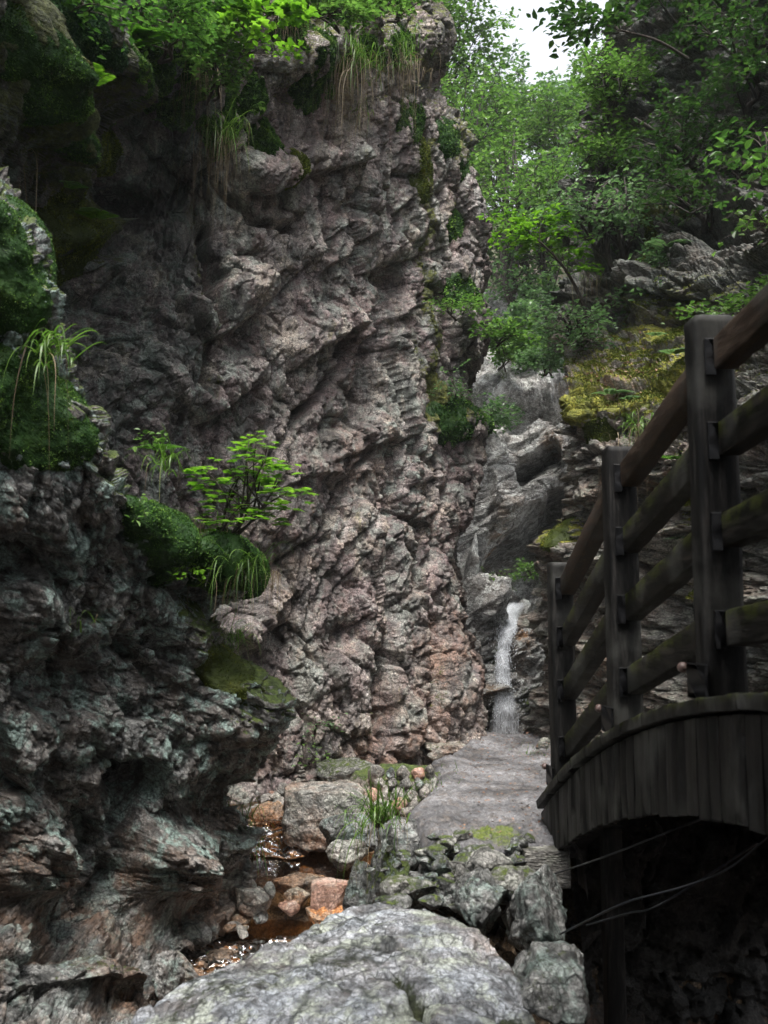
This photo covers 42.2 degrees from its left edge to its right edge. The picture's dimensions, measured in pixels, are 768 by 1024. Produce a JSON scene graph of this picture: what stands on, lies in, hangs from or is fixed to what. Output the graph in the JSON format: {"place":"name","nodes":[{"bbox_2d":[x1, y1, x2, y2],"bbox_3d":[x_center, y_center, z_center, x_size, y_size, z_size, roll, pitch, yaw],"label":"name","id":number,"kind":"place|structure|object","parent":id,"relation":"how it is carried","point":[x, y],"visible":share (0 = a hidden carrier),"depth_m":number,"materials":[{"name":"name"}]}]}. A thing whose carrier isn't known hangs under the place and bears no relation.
{"place":"outdoors","nodes":[
{"label":"outdoors","id":0,"kind":"place"},
{"bbox_2d":[0,166,296,1023],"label":"rock cliff","id":1,"kind":"structure","parent":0,"point":[132,746],"depth_m":4.71,"materials":[{"name":"stone"}]},
{"bbox_2d":[0,194,57,340],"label":"moss mound","id":2,"kind":"object","parent":1,"relation":"on","point":[24,305],"visible":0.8,"depth_m":3.90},
{"bbox_2d":[0,339,99,471],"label":"moss mound","id":3,"kind":"object","parent":1,"relation":"on","point":[41,440],"visible":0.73,"depth_m":4.06,"materials":[{"name":"plant"}]},
{"bbox_2d":[3,319,106,466],"bbox_3d":[-1.291,-0.442,3.913,0.342,0.669,0.247,0,-7,0],"label":"grass tuft","id":4,"kind":"object","parent":1,"relation":"on","point":[49,343],"visible":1,"depth_m":3.94,"materials":[{"name":"plant"}]},
{"bbox_2d":[120,494,202,586],"bbox_3d":[-1.382,0.283,6.146,0.670,0.552,3.318,2,-7,-15],"label":"moss mound","id":5,"kind":"object","parent":1,"relation":"on","point":[171,535],"visible":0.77,"depth_m":4.82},
{"bbox_2d":[151,950,185,999],"bbox_3d":[-1.000,2.147,4.614,0.156,0.232,0.185,2,-7,-16],"label":"boulder","id":6,"kind":"object","parent":1,"relation":"on","point":[168,972],"visible":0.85,"depth_m":4.55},
{"bbox_2d":[185,527,270,601],"bbox_3d":[-0.939,0.312,5.895,0.517,0.440,1.780,1,-7,-11],"label":"moss mound","id":7,"kind":"object","parent":1,"relation":"on","point":[229,542],"visible":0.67,"depth_m":5.13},
{"bbox_2d":[194,642,266,704],"bbox_3d":[-0.963,0.979,6.066,0.532,0.432,1.862,1,-7,-13],"label":"moss mound","id":8,"kind":"object","parent":1,"relation":"on","point":[227,672],"visible":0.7,"depth_m":5.26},
{"bbox_2d":[196,530,287,656],"bbox_3d":[-0.752,0.457,5.051,0.554,0.761,0.353,3,-7,-25],"label":"grass tuft","id":9,"kind":"object","parent":1,"relation":"on","point":[251,567],"visible":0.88,"depth_m":5.07,"materials":[{"name":"plant"}]},
{"bbox_2d":[184,430,317,534],"bbox_3d":[-0.706,-0.082,5.218,0.721,0.724,0.549,0,-7,0],"label":"shrub","id":10,"kind":"object","parent":1,"relation":"on","point":[259,480],"visible":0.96,"depth_m":5.20,"materials":[{"name":"green plant"}]},
{"bbox_2d":[246,816,308,858],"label":"cascade","id":11,"kind":"object","parent":1,"relation":"on","point":[282,849],"visible":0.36,"depth_m":6.70,"materials":[{"name":"liquid"}]},
{"bbox_2d":[0,0,492,803],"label":"rock cliff","id":12,"kind":"structure","parent":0,"point":[312,332],"depth_m":8.53,"materials":[{"name":"stone"}]},
{"bbox_2d":[0,0,100,127],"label":"moss mound","id":13,"kind":"object","parent":12,"relation":"on","point":[53,98],"visible":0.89,"depth_m":4.82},
{"bbox_2d":[29,167,115,230],"bbox_3d":[-2.093,-2.077,6.693,0.290,0.496,0.948,-1,-7,11],"label":"moss mound","id":14,"kind":"object","parent":12,"relation":"on","point":[60,204],"visible":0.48,"depth_m":6.62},
{"bbox_2d":[47,131,101,173],"bbox_3d":[-1.842,-2.237,5.811,0.362,0.478,1.163,3,-7,-26],"label":"moss mound","id":15,"kind":"object","parent":12,"relation":"on","point":[77,151],"visible":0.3,"depth_m":5.67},
{"bbox_2d":[37,210,116,288],"bbox_3d":[-2.139,-1.849,6.850,0.491,0.631,0.823,0,-7,0],"label":"moss mound","id":16,"kind":"object","parent":12,"relation":"on","point":[85,243],"visible":0.69,"depth_m":6.71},
{"bbox_2d":[50,0,128,75],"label":"moss mound","id":17,"kind":"object","parent":12,"relation":"attached to","point":[91,51],"visible":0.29,"depth_m":5.45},
{"bbox_2d":[95,127,123,177],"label":"moss mound","id":18,"kind":"object","parent":12,"relation":"on","point":[112,148],"visible":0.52,"depth_m":7.32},
{"bbox_2d":[61,0,159,59],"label":"bush","id":19,"kind":"object","parent":12,"relation":"on","point":[107,7],"visible":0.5,"depth_m":5.16,"materials":[{"name":"green plant"}]},
{"bbox_2d":[123,35,154,101],"bbox_3d":[-1.519,-2.731,5.923,0.286,0.364,0.868,0,-7,0],"label":"moss mound","id":20,"kind":"object","parent":12,"relation":"on","point":[144,66],"visible":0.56,"depth_m":5.91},
{"bbox_2d":[126,22,175,47],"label":"moss mound","id":21,"kind":"object","parent":20,"relation":"on","point":[143,31],"visible":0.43,"depth_m":6.02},
{"bbox_2d":[152,57,178,97],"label":"moss mound","id":22,"kind":"object","parent":12,"relation":"on","point":[162,79],"visible":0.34,"depth_m":7.09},
{"bbox_2d":[122,0,235,64],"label":"bush","id":23,"kind":"object","parent":12,"relation":"on","point":[189,10],"visible":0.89,"depth_m":5.95,"materials":[{"name":"green plant"}]},
{"bbox_2d":[174,50,240,103],"bbox_3d":[-1.407,-3.322,7.469,0.325,0.455,0.827,-3,-7,27],"label":"moss mound","id":24,"kind":"object","parent":12,"relation":"on","point":[201,96],"visible":0.34,"depth_m":7.42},
{"bbox_2d":[172,99,253,256],"bbox_3d":[-1.321,-2.522,7.667,0.623,1.356,0.521,2,-7,-20],"label":"grass tuft","id":25,"kind":"object","parent":12,"relation":"attached to","point":[226,133],"visible":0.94,"depth_m":7.71,"materials":[{"name":"plant"}]},
{"bbox_2d":[195,113,232,162],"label":"moss mound","id":26,"kind":"object","parent":12,"relation":"on","point":[202,119],"visible":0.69,"depth_m":7.76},
{"bbox_2d":[171,13,265,111],"bbox_3d":[-1.179,-3.091,6.766,0.689,0.549,0.754,-2,-7,21],"label":"bush","id":27,"kind":"object","parent":12,"relation":"on","point":[222,41],"visible":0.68,"depth_m":6.79,"materials":[{"name":"green plant"}]},
{"bbox_2d":[182,0,320,40],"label":"foliage","id":28,"kind":"object","parent":12,"relation":"attached to","point":[247,12],"visible":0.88,"depth_m":6.61,"materials":[{"name":"green plant"}]},
{"bbox_2d":[236,67,268,117],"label":"moss mound","id":29,"kind":"object","parent":12,"relation":"on","point":[259,92],"visible":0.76,"depth_m":7.93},
{"bbox_2d":[216,18,306,63],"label":"sprig","id":30,"kind":"object","parent":12,"relation":"attached to","point":[267,38],"visible":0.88,"depth_m":6.56,"materials":[{"name":"green plant"}]},
{"bbox_2d":[244,116,287,155],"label":"moss mound","id":31,"kind":"object","parent":12,"relation":"on","point":[265,138],"visible":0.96,"depth_m":8.14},
{"bbox_2d":[287,70,328,114],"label":"moss mound","id":32,"kind":"object","parent":12,"relation":"on","point":[300,89],"visible":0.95,"depth_m":8.47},
{"bbox_2d":[307,24,337,72],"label":"moss mound","id":33,"kind":"object","parent":12,"relation":"on","point":[322,52],"visible":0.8,"depth_m":8.29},
{"bbox_2d":[274,0,386,36],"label":"bush","id":34,"kind":"object","parent":12,"relation":"on","point":[359,9],"visible":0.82,"depth_m":7.72,"materials":[{"name":"green plant"}]},
{"bbox_2d":[300,21,417,183],"bbox_3d":[-0.238,-3.503,8.565,1.176,1.566,0.630,0,-7,0],"label":"grass tuft","id":35,"kind":"object","parent":12,"relation":"on","point":[355,61],"visible":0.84,"depth_m":8.63,"materials":[{"name":"plant"}]},
{"bbox_2d":[368,0,444,23],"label":"bush","id":36,"kind":"object","parent":12,"relation":"on","point":[404,8],"visible":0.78,"depth_m":8.69,"materials":[{"name":"green plant"}]},
{"bbox_2d":[395,96,425,145],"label":"moss mound","id":37,"kind":"object","parent":12,"relation":"attached to","point":[414,110],"visible":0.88,"depth_m":9.63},
{"bbox_2d":[382,35,440,142],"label":"grass tuft","id":38,"kind":"object","parent":12,"relation":"attached to","point":[405,59],"visible":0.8,"depth_m":9.38,"materials":[{"name":"plant"}]},
{"bbox_2d":[407,137,433,204],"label":"moss mound","id":39,"kind":"object","parent":12,"relation":"attached to","point":[420,182],"visible":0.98,"depth_m":9.78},
{"bbox_2d":[435,116,461,160],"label":"moss mound","id":40,"kind":"object","parent":12,"relation":"on","point":[448,140],"visible":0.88,"depth_m":10.18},
{"bbox_2d":[423,286,488,320],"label":"shrub","id":41,"kind":"object","parent":12,"relation":"on","point":[460,304],"visible":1,"depth_m":9.87,"materials":[{"name":"green plant"}]},
{"bbox_2d":[425,393,494,448],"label":"bush","id":42,"kind":"object","parent":12,"relation":"on","point":[453,416],"visible":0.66,"depth_m":9.91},
{"bbox_2d":[438,272,483,307],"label":"shrub","id":43,"kind":"object","parent":12,"relation":"on","point":[468,286],"visible":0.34,"depth_m":10.25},
{"bbox_2d":[467,309,544,347],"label":"shrub","id":44,"kind":"object","parent":12,"relation":"attached to","point":[506,330],"visible":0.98,"depth_m":9.97,"materials":[{"name":"green plant"}]},
{"bbox_2d":[213,919,313,952],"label":"water","id":45,"kind":"structure","parent":0,"point":[274,928],"depth_m":5.66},
{"bbox_2d":[250,852,373,889],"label":"water","id":46,"kind":"structure","parent":0,"point":[317,863],"depth_m":6.32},
{"bbox_2d":[271,872,324,895],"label":"boulder","id":47,"kind":"object","parent":46,"relation":"in","point":[284,884],"visible":0.58,"depth_m":5.79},
{"bbox_2d":[325,838,368,871],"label":"rock","id":48,"kind":"object","parent":46,"relation":"on","point":[334,858],"visible":0.84,"depth_m":6.11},
{"bbox_2d":[319,813,377,851],"bbox_3d":[-0.223,2.062,6.380,0.391,0.297,0.356,0,-7,0],"label":"boulder","id":49,"kind":"object","parent":48,"relation":"on","point":[327,830],"visible":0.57,"depth_m":6.27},
{"bbox_2d":[340,772,417,870],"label":"grass tuft","id":50,"kind":"object","parent":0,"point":[376,811],"visible":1,"depth_m":4.82,"materials":[{"name":"plant"}]},
{"bbox_2d":[409,731,587,898],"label":"path","id":51,"kind":"structure","parent":0,"point":[452,802],"depth_m":5.72,"materials":[{"name":"stone"}]},
{"bbox_2d":[516,845,570,888],"bbox_3d":[0.774,1.714,4.875,0.225,0.178,0.344,0,-7,0],"label":"rock","id":52,"kind":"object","parent":51,"relation":"on","point":[552,857],"depth_m":4.71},
{"bbox_2d":[232,764,767,1023],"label":"ground","id":53,"kind":"structure","parent":0,"point":[506,951],"depth_m":5.03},
{"bbox_2d":[182,935,297,974],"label":"water","id":54,"kind":"structure","parent":53,"relation":"on","point":[251,946],"depth_m":5.28,"materials":[{"name":"liquid"}]},
{"bbox_2d":[305,905,343,923],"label":"rock","id":55,"kind":"object","parent":53,"relation":"on","point":[317,916],"visible":0.45,"depth_m":5.43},
{"bbox_2d":[310,877,347,910],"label":"rock","id":56,"kind":"object","parent":55,"relation":"on","point":[325,890],"visible":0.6,"depth_m":5.47,"materials":[{"name":"stone"}]},
{"bbox_2d":[281,779,369,851],"bbox_3d":[-0.382,2.087,6.852,0.617,0.446,0.576,0,-7,0],"label":"boulder","id":57,"kind":"object","parent":53,"relation":"on","point":[308,807],"visible":0.84,"depth_m":6.59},
{"bbox_2d":[131,903,535,1023],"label":"boulder","id":58,"kind":"object","parent":53,"relation":"on","point":[377,963],"visible":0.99,"depth_m":3.36,"materials":[{"name":"stone"}]},
{"bbox_2d":[450,867,506,935],"bbox_3d":[0.399,1.668,4.253,0.246,0.273,0.366,-2,-7,15],"label":"boulder","id":59,"kind":"object","parent":58,"relation":"on","point":[478,895],"visible":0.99,"depth_m":4.16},
{"bbox_2d":[315,757,372,781],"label":"boulder","id":60,"kind":"object","parent":53,"relation":"on","point":[336,769],"visible":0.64,"depth_m":7.73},
{"bbox_2d":[342,860,369,909],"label":"boulder","id":61,"kind":"object","parent":53,"relation":"on","point":[355,894],"visible":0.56,"depth_m":4.97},
{"bbox_2d":[375,849,409,896],"bbox_3d":[0.046,1.819,4.934,0.197,0.304,0.315,0,-7,0],"label":"boulder","id":62,"kind":"object","parent":53,"relation":"on","point":[391,858],"visible":0.31,"depth_m":4.86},
{"bbox_2d":[374,816,419,870],"bbox_3d":[0.078,1.709,5.069,0.279,0.304,0.360,-2,-7,18],"label":"boulder","id":63,"kind":"object","parent":62,"relation":"on","point":[403,839],"visible":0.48,"depth_m":5.00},
{"bbox_2d":[350,763,438,824],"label":"retaining wall","id":64,"kind":"structure","parent":53,"relation":"on","point":[404,775],"depth_m":6.83,"materials":[{"name":"stone"}]},
{"bbox_2d":[501,864,567,951],"bbox_3d":[0.653,1.699,4.259,0.275,0.369,0.513,0,-7,0],"label":"boulder","id":65,"kind":"object","parent":53,"relation":"on","point":[534,910],"visible":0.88,"depth_m":4.12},
{"bbox_2d":[490,865,523,891],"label":"rock","id":66,"kind":"object","parent":65,"relation":"on","point":[509,877],"visible":0.89,"depth_m":4.31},
{"bbox_2d":[511,941,590,1023],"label":"boulder","id":67,"kind":"object","parent":53,"relation":"on","point":[551,977],"visible":0.95,"depth_m":3.33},
{"bbox_2d":[573,814,767,1023],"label":"abutment wall","id":68,"kind":"structure","parent":53,"relation":"on","point":[703,932],"depth_m":4.92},
{"bbox_2d":[536,283,767,1023],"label":"footbridge","id":69,"kind":"object","parent":68,"relation":"on","point":[702,754],"visible":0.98,"depth_m":3.23,"materials":[{"name":"brown wood"}]},
{"bbox_2d":[559,835,767,934],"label":"cable","id":70,"kind":"object","parent":69,"relation":"hanging from","point":[686,885],"visible":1,"depth_m":3.49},
{"bbox_2d":[457,289,573,733],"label":"rock cliff","id":71,"kind":"structure","parent":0,"point":[519,505],"depth_m":13.01,"materials":[{"name":"stone"}]},
{"bbox_2d":[478,392,524,435],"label":"bush","id":72,"kind":"object","parent":71,"relation":"on","point":[492,413],"visible":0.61,"depth_m":12.60,"materials":[{"name":"green plant"}]},
{"bbox_2d":[483,606,532,733],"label":"waterfall","id":73,"kind":"structure","parent":71,"relation":"on","point":[507,723],"depth_m":11.01,"materials":[{"name":"white liquid"}]},
{"bbox_2d":[487,321,546,371],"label":"bush","id":74,"kind":"object","parent":71,"relation":"on","point":[502,352],"visible":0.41,"depth_m":13.63,"materials":[{"name":"green plant"}]},
{"bbox_2d":[491,299,550,367],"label":"bush","id":75,"kind":"object","parent":71,"relation":"on","point":[518,309],"visible":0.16,"depth_m":14.39,"materials":[{"name":"green plant"}]},
{"bbox_2d":[506,266,560,320],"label":"bush","id":76,"kind":"object","parent":71,"relation":"on","point":[538,297],"visible":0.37,"depth_m":15.48,"materials":[{"name":"green plant"}]},
{"bbox_2d":[510,319,566,377],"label":"bush","id":77,"kind":"object","parent":71,"relation":"on","point":[529,358],"visible":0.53,"depth_m":12.24,"materials":[{"name":"green plant"}]},
{"bbox_2d":[488,209,567,291],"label":"hills","id":78,"kind":"structure","parent":0,"point":[561,268],"depth_m":25.72,"materials":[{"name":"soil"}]},
{"bbox_2d":[436,0,520,113],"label":"broadleaf tree","id":79,"kind":"object","parent":78,"relation":"on","point":[460,19],"visible":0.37,"depth_m":19.62,"materials":[{"name":"green plant"}]},
{"bbox_2d":[435,55,531,288],"bbox_3d":[1.695,-6.046,18.274,1.989,5.454,2.948,-1,-7,10],"label":"broadleaf tree","id":80,"kind":"object","parent":78,"relation":"on","point":[479,102],"visible":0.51,"depth_m":18.29,"materials":[{"name":"green plant"}]},
{"bbox_2d":[450,28,557,271],"bbox_3d":[2.707,-7.820,23.089,2.530,6.479,2.882,-2,-7,16],"label":"broadleaf tree","id":81,"kind":"object","parent":78,"relation":"on","point":[518,71],"visible":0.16,"depth_m":22.94,"materials":[{"name":"green plant"}]},
{"bbox_2d":[469,125,576,301],"bbox_3d":[2.393,-4.827,17.171,2.768,4.404,2.935,0,-7,0],"label":"broadleaf tree","id":82,"kind":"object","parent":78,"relation":"on","point":[505,166],"visible":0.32,"depth_m":16.74,"materials":[{"name":"green plant"}]},
{"bbox_2d":[484,191,569,313],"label":"broadleaf tree","id":83,"kind":"object","parent":78,"relation":"on","point":[508,286],"visible":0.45,"depth_m":16.17,"materials":[{"name":"green plant"}]},
{"bbox_2d":[483,148,578,329],"bbox_3d":[2.674,-4.136,16.010,2.184,3.649,2.840,-1,-7,10],"label":"broadleaf tree","id":84,"kind":"object","parent":78,"relation":"on","point":[542,256],"visible":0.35,"depth_m":15.75,"materials":[{"name":"green plant"}]},
{"bbox_2d":[491,71,588,291],"bbox_3d":[3.202,-6.703,20.805,2.137,5.446,2.917,0,-7,0],"label":"broadleaf tree","id":85,"kind":"object","parent":78,"relation":"on","point":[541,134],"visible":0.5,"depth_m":20.56,"materials":[{"name":"green plant"}]},
{"bbox_2d":[517,66,588,264],"bbox_3d":[4.646,-8.982,26.284,2.515,6.178,2.809,-2,-7,13],"label":"broadleaf tree","id":86,"kind":"object","parent":78,"relation":"on","point":[559,82],"visible":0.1,"depth_m":26.07,"materials":[{"name":"green plant"}]},
{"bbox_2d":[557,37,601,153],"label":"broadleaf tree","id":87,"kind":"object","parent":78,"relation":"on","point":[568,105],"visible":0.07,"depth_m":21.84,"materials":[{"name":"green plant"}]},
{"bbox_2d":[449,0,613,227],"label":"sky","id":88,"kind":"structure","parent":0,"point":[537,41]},
{"bbox_2d":[517,0,767,740],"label":"rock cliff","id":89,"kind":"structure","parent":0,"point":[742,261],"depth_m":8.60,"materials":[{"name":"stone"}]},
{"bbox_2d":[476,202,604,324],"bbox_3d":[1.485,-2.267,9.329,1.224,1.222,0.544,1,-7,-6],"label":"young tree","id":90,"kind":"object","parent":89,"relation":"on","point":[534,239],"visible":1,"depth_m":9.34,"materials":[{"name":"green plant"}]},
{"bbox_2d":[538,516,576,552],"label":"moss mound","id":91,"kind":"object","parent":89,"relation":"on","point":[557,534],"visible":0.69,"depth_m":8.42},
{"bbox_2d":[519,295,628,365],"bbox_3d":[1.776,-1.628,9.341,1.061,0.738,1.425,0,-7,0],"label":"bush","id":92,"kind":"object","parent":89,"relation":"on","point":[578,334],"visible":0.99,"depth_m":9.13,"materials":[{"name":"green plant"}]},
{"bbox_2d":[530,158,664,295],"bbox_3d":[2.069,-2.862,9.678,1.354,1.473,1.420,0,-7,0],"label":"tree","id":93,"kind":"object","parent":89,"relation":"on","point":[613,221],"visible":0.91,"depth_m":9.45,"materials":[{"name":"green plant"}]},
{"bbox_2d":[582,416,620,444],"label":"moss mound","id":94,"kind":"object","parent":89,"relation":"on","point":[592,429],"visible":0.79,"depth_m":8.05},
{"bbox_2d":[526,0,688,59],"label":"sapling","id":95,"kind":"object","parent":89,"relation":"on","point":[568,23],"visible":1,"depth_m":8.20,"materials":[{"name":"green plant"}]},
{"bbox_2d":[563,93,661,187],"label":"sapling","id":96,"kind":"object","parent":89,"relation":"on","point":[601,154],"visible":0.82,"depth_m":10.74,"materials":[{"name":"green plant"}]},
{"bbox_2d":[567,28,663,135],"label":"sapling","id":97,"kind":"object","parent":89,"relation":"on","point":[615,78],"visible":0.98,"depth_m":10.65,"materials":[{"name":"green plant"}]},
{"bbox_2d":[602,232,670,324],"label":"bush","id":98,"kind":"object","parent":89,"relation":"on","point":[660,258],"visible":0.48,"depth_m":8.99,"materials":[{"name":"green plant"}]},
{"bbox_2d":[546,198,767,695],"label":"moss carpet","id":99,"kind":"object","parent":89,"relation":"on","point":[673,333],"visible":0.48,"depth_m":8.37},
{"bbox_2d":[628,0,731,66],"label":"broadleaf tree","id":100,"kind":"object","parent":89,"relation":"on","point":[676,4],"visible":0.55,"depth_m":10.32,"materials":[{"name":"green plant"}]},
{"bbox_2d":[616,77,767,201],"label":"bush","id":101,"kind":"object","parent":89,"relation":"on","point":[688,159],"visible":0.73,"depth_m":9.21,"materials":[{"name":"green plant"}]},
{"bbox_2d":[626,149,764,234],"bbox_3d":[2.994,-2.899,9.078,1.426,0.939,1.644,-3,-7,22],"label":"bush","id":102,"kind":"object","parent":89,"relation":"on","point":[696,208],"visible":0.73,"depth_m":8.80,"materials":[{"name":"green plant"}]},
{"bbox_2d":[661,272,767,324],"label":"bush","id":103,"kind":"object","parent":89,"relation":"on","point":[729,308],"visible":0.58,"depth_m":6.70,"materials":[{"name":"green plant"}]},
{"bbox_2d":[666,0,767,130],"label":"broadleaf tree","id":104,"kind":"object","parent":89,"relation":"on","point":[748,66],"visible":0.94,"depth_m":8.99,"materials":[{"name":"green plant"}]},
{"bbox_2d":[682,129,767,213],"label":"sapling","id":105,"kind":"object","parent":89,"relation":"on","point":[760,171],"visible":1,"depth_m":6.18,"materials":[{"name":"green plant"}]},
{"bbox_2d":[706,195,767,256],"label":"sapling","id":106,"kind":"object","parent":89,"relation":"on","point":[748,225],"visible":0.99,"depth_m":6.46,"materials":[{"name":"green plant"}]},
{"bbox_2d":[708,107,767,197],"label":"sapling","id":107,"kind":"object","parent":89,"relation":"on","point":[764,136],"visible":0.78,"depth_m":6.56,"materials":[{"name":"green plant"}]},
{"label":"cobble","id":108,"kind":"object","parent":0,"visible":0},
{"bbox_2d":[401,875,436,906],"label":"cobble","id":109,"kind":"object","parent":108,"relation":"on","point":[422,888],"visible":0.52,"depth_m":4.45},
{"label":"cobble","id":110,"kind":"object","parent":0,"visible":0},
{"label":"cobble","id":111,"kind":"object","parent":110,"relation":"on","visible":0},
{"bbox_2d":[466,846,513,871],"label":"boulder","id":112,"kind":"object","parent":111,"relation":"on","point":[488,857],"visible":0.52,"depth_m":4.56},
{"label":"cobble","id":113,"kind":"object","parent":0,"visible":0},
{"bbox_2d":[253,911,267,923],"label":"cobble","id":114,"kind":"object","parent":113,"relation":"on","point":[260,917],"visible":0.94,"depth_m":5.52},
{"bbox_2d":[235,886,271,917],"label":"rock","id":115,"kind":"object","parent":114,"relation":"on","point":[252,902],"visible":0.99,"depth_m":5.54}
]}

